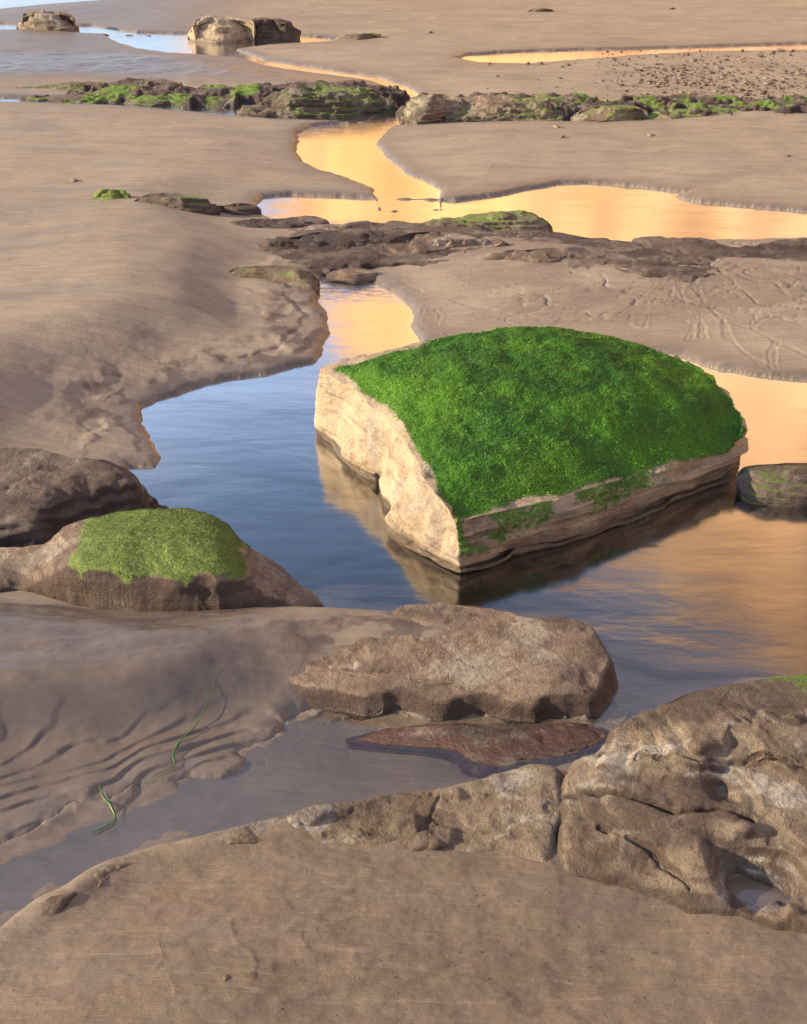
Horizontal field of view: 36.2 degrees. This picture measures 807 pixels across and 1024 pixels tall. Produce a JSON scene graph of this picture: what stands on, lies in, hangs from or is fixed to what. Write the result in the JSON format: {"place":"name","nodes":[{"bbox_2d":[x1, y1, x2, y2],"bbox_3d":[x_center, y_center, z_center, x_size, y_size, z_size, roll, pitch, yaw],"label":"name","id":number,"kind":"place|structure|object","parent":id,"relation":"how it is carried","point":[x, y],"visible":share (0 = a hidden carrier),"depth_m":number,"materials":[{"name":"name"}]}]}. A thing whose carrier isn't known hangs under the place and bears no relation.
{"place":"outdoors","nodes":[
{"label":"outdoors","id":0,"kind":"place"},
{"bbox_2d":[0,0,806,1023],"bbox_3d":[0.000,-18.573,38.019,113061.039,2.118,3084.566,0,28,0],"label":"beach sand","id":1,"kind":"structure","parent":0,"point":[116,316],"depth_m":4.52,"materials":[{"name":"brown sand"}]},
{"bbox_2d":[16,9,78,31],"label":"boulder","id":2,"kind":"object","parent":1,"relation":"on","point":[48,20],"visible":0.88,"depth_m":18.36,"materials":[{"name":"brown stone"}]},
{"bbox_2d":[41,94,85,103],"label":"rock","id":3,"kind":"object","parent":1,"relation":"on","point":[54,98],"visible":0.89,"depth_m":13.25,"materials":[{"name":"brown stone"}]},
{"bbox_2d":[0,447,168,546],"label":"flat boulder","id":4,"kind":"object","parent":1,"relation":"on","point":[46,496],"visible":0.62,"depth_m":4.88,"materials":[{"name":"brown stone"}]},
{"bbox_2d":[16,77,178,90],"bbox_3d":[-3.397,-4.713,13.967,1.949,0.350,0.789,0,28,0],"label":"reef rock","id":5,"kind":"object","parent":1,"relation":"on","point":[78,86],"visible":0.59,"depth_m":13.84,"materials":[{"name":"brown stone"}]},
{"bbox_2d":[99,786,115,823],"bbox_3d":[-0.837,0.826,3.506,0.018,0.019,0.157,-13,31,-23],"label":"seaweed strand","id":6,"kind":"object","parent":1,"relation":"on","point":[109,803],"visible":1,"depth_m":3.50,"materials":[{"name":"green plant"}]},
{"bbox_2d":[92,189,131,199],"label":"algae stone","id":7,"kind":"object","parent":1,"relation":"on","point":[106,194],"visible":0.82,"depth_m":9.05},
{"bbox_2d":[127,94,171,105],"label":"rock","id":8,"kind":"object","parent":1,"relation":"on","point":[158,100],"visible":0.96,"depth_m":13.14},
{"bbox_2d":[0,507,324,611],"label":"mossy rock","id":9,"kind":"object","parent":1,"relation":"on","point":[163,560],"visible":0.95,"depth_m":4.36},
{"bbox_2d":[135,193,221,214],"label":"rock","id":10,"kind":"object","parent":1,"relation":"on","point":[194,204],"visible":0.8,"depth_m":8.92,"materials":[{"name":"brown stone"}]},
{"bbox_2d":[149,680,214,779],"bbox_3d":[-0.645,0.638,3.738,0.041,0.117,0.447,11,30,19],"label":"seaweed strand","id":11,"kind":"object","parent":1,"relation":"on","point":[183,737],"visible":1,"depth_m":3.74,"materials":[{"name":"green"}]},
{"bbox_2d":[168,93,243,106],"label":"reef rock","id":12,"kind":"object","parent":1,"relation":"on","point":[176,99],"visible":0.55,"depth_m":13.13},
{"bbox_2d":[18,79,410,107],"bbox_3d":[-2.059,-4.474,13.370,4.386,0.316,0.908,0,28,0],"label":"reef shelf","id":13,"kind":"object","parent":1,"relation":"on","point":[234,96],"visible":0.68,"depth_m":13.25,"materials":[{"name":"brown stone"}]},
{"bbox_2d":[187,15,255,43],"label":"boulder","id":14,"kind":"object","parent":1,"relation":"on","point":[212,29],"visible":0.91,"depth_m":17.36,"materials":[{"name":"stone"}]},
{"bbox_2d":[218,203,261,214],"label":"rock","id":15,"kind":"object","parent":1,"relation":"on","point":[241,209],"visible":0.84,"depth_m":9.08,"materials":[{"name":"brown stone"}]},
{"bbox_2d":[228,266,319,295],"bbox_3d":[-0.810,-1.361,7.685,0.617,0.316,0.212,5,29,9],"label":"flat rock","id":16,"kind":"object","parent":1,"relation":"on","point":[294,277],"visible":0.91,"depth_m":7.58,"materials":[{"name":"brown stone"}]},
{"bbox_2d":[251,17,300,40],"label":"boulder","id":17,"kind":"object","parent":1,"relation":"on","point":[275,29],"visible":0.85,"depth_m":17.51,"materials":[{"name":"brown stone"}]},
{"bbox_2d":[229,215,328,228],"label":"rock","id":18,"kind":"object","parent":1,"relation":"on","point":[294,222],"visible":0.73,"depth_m":8.79,"materials":[{"name":"brown stone"}]},
{"bbox_2d":[40,764,564,916],"bbox_3d":[-0.224,0.921,3.174,1.524,0.221,0.494,-6,29,-10],"label":"rock ledge","id":19,"kind":"object","parent":1,"relation":"on","point":[516,811],"visible":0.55,"depth_m":3.23,"materials":[{"name":"brown rock"}]},
{"bbox_2d":[282,224,342,234],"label":"reef rock","id":20,"kind":"object","parent":1,"relation":"on","point":[312,227],"visible":0.16,"depth_m":8.65,"materials":[{"name":"brown stone"}]},
{"bbox_2d":[236,80,397,116],"bbox_3d":[-0.885,-4.186,12.838,1.698,0.494,0.747,0,28,0],"label":"reef rock","id":21,"kind":"object","parent":1,"relation":"on","point":[320,98],"visible":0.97,"depth_m":12.65,"materials":[{"name":"brown stone"}]},
{"bbox_2d":[256,228,400,251],"bbox_3d":[-0.567,-1.674,8.289,1.137,0.360,0.472,0,28,0],"label":"reef rock","id":22,"kind":"object","parent":1,"relation":"on","point":[333,240],"visible":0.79,"depth_m":8.20,"materials":[{"name":"brown stone"}]},
{"bbox_2d":[325,267,378,291],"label":"rock","id":23,"kind":"object","parent":1,"relation":"on","point":[352,275],"visible":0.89,"depth_m":7.77,"materials":[{"name":"brown stone"}]},
{"bbox_2d":[335,33,380,40],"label":"rock","id":24,"kind":"object","parent":1,"relation":"on","point":[353,36],"visible":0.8,"depth_m":17.34,"materials":[{"name":"brown stone"}]},
{"bbox_2d":[3,845,756,1019],"bbox_3d":[0.057,0.978,2.933,1.902,0.076,0.577,0,28,0],"label":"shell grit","id":25,"kind":"object","parent":1,"relation":"on","point":[480,951],"visible":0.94,"depth_m":2.88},
{"bbox_2d":[400,93,463,122],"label":"reef rock","id":26,"kind":"object","parent":1,"relation":"on","point":[424,108],"visible":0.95,"depth_m":12.37,"materials":[{"name":"brown stone"}]},
{"bbox_2d":[381,231,510,254],"bbox_3d":[0.283,-1.647,8.208,0.960,0.387,0.406,0,28,0],"label":"reef rock","id":27,"kind":"object","parent":1,"relation":"on","point":[424,242],"visible":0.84,"depth_m":8.12,"materials":[{"name":"brown stone"}]},
{"bbox_2d":[264,220,629,275],"bbox_3d":[0.235,-1.687,8.254,2.956,0.246,1.230,3,28,6],"label":"reef shelf","id":28,"kind":"object","parent":1,"relation":"on","point":[370,255],"visible":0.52,"depth_m":8.09,"materials":[{"name":"brown stone"}]},
{"bbox_2d":[289,602,618,724],"bbox_3d":[0.064,0.545,4.053,1.376,0.321,0.560,0,28,0],"label":"rock slab","id":29,"kind":"object","parent":1,"relation":"on","point":[506,667],"visible":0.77,"depth_m":3.93,"materials":[{"name":"brown stone"}]},
{"bbox_2d":[345,723,608,778],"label":"sunken slab","id":30,"kind":"structure","parent":1,"relation":"on","point":[550,744],"depth_m":3.75,"materials":[{"name":"brown stone"}]},
{"bbox_2d":[422,209,552,231],"bbox_3d":[0.522,-1.920,8.719,1.062,0.346,0.371,-8,29,-15],"label":"reef rock","id":31,"kind":"object","parent":1,"relation":"on","point":[492,221],"visible":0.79,"depth_m":8.65,"materials":[{"name":"brown stone"}]},
{"bbox_2d":[447,723,529,739],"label":"submerged stone","id":32,"kind":"object","parent":1,"relation":"on","point":[474,732],"visible":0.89,"depth_m":3.79,"materials":[{"name":"brown stone"}]},
{"bbox_2d":[444,92,575,120],"bbox_3d":[1.060,-4.034,12.629,1.426,0.419,0.603,0,28,0],"label":"reef rock","id":33,"kind":"object","parent":1,"relation":"on","point":[498,107],"visible":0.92,"depth_m":12.44,"materials":[{"name":"brown stone"}]},
{"bbox_2d":[481,248,567,263],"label":"reef rock","id":34,"kind":"object","parent":1,"relation":"on","point":[546,255],"visible":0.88,"depth_m":7.85,"materials":[{"name":"brown stone"}]},
{"bbox_2d":[314,326,748,605],"bbox_3d":[0.567,-0.387,5.658,2.005,0.726,1.752,-16,32,-27],"label":"boulder","id":35,"kind":"object","parent":1,"relation":"on","point":[475,451],"visible":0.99,"depth_m":5.11,"materials":[{"name":"plant"}]},
{"bbox_2d":[527,8,553,11],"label":"flat rock","id":36,"kind":"object","parent":1,"relation":"on","point":[541,10],"visible":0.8,"depth_m":20.10,"materials":[{"name":"brown stone"}]},
{"bbox_2d":[498,230,587,238],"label":"reef rock","id":37,"kind":"object","parent":1,"relation":"on","point":[527,234],"visible":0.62,"depth_m":8.49,"materials":[{"name":"brown stone"}]},
{"bbox_2d":[395,92,806,119],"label":"reef shelf","id":38,"kind":"object","parent":1,"relation":"on","point":[695,104],"visible":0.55,"depth_m":12.62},
{"bbox_2d":[570,104,647,121],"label":"reef rock","id":39,"kind":"object","parent":1,"relation":"on","point":[616,112],"visible":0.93,"depth_m":12.29,"materials":[{"name":"brown stone"}]},
{"bbox_2d":[485,49,806,96],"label":"gravel","id":40,"kind":"structure","parent":1,"relation":"on","point":[709,79],"depth_m":14.45,"materials":[{"name":"brown gravel"}]},
{"bbox_2d":[611,93,714,101],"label":"reef rock","id":41,"kind":"object","parent":1,"relation":"on","point":[643,97],"visible":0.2,"depth_m":13.27,"materials":[{"name":"brown stone"}]},
{"bbox_2d":[557,699,806,933],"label":"rock outcrop","id":42,"kind":"object","parent":1,"relation":"on","point":[689,807],"visible":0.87,"depth_m":3.17,"materials":[{"name":"brown stone"}]},
{"bbox_2d":[564,236,806,281],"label":"reef ledge","id":43,"kind":"object","parent":1,"relation":"on","point":[655,256],"visible":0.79,"depth_m":7.91,"materials":[{"name":"stone"}]},
{"bbox_2d":[637,105,740,119],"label":"reef rock","id":44,"kind":"object","parent":1,"relation":"on","point":[676,113],"visible":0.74,"depth_m":12.39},
{"bbox_2d":[668,674,806,713],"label":"rock hump","id":45,"kind":"object","parent":1,"relation":"on","point":[783,694],"visible":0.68,"depth_m":3.88,"materials":[{"name":"brown stone"}]},
{"bbox_2d":[736,463,806,506],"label":"half sunk rock","id":46,"kind":"object","parent":1,"relation":"on","point":[781,484],"visible":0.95,"depth_m":5.13,"materials":[{"name":"brown stone"}]},
{"bbox_2d":[775,101,806,105],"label":"reef rock","id":47,"kind":"object","parent":1,"relation":"on","point":[794,103],"visible":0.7,"depth_m":12.66,"materials":[{"name":"brown stone"}]},
{"bbox_2d":[0,0,806,655],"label":"water","id":48,"kind":"structure","parent":0,"point":[258,464],"depth_m":5.39,"materials":[{"name":"blue liquid"}]},
{"bbox_2d":[91,820,115,832],"bbox_3d":[-0.832,0.875,3.434,0.080,0.002,0.008,-22,35,-35],"label":"seaweed strand","id":49,"kind":"object","parent":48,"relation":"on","point":[103,826],"visible":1,"depth_m":3.43,"materials":[{"name":"green plant"}]}
]}

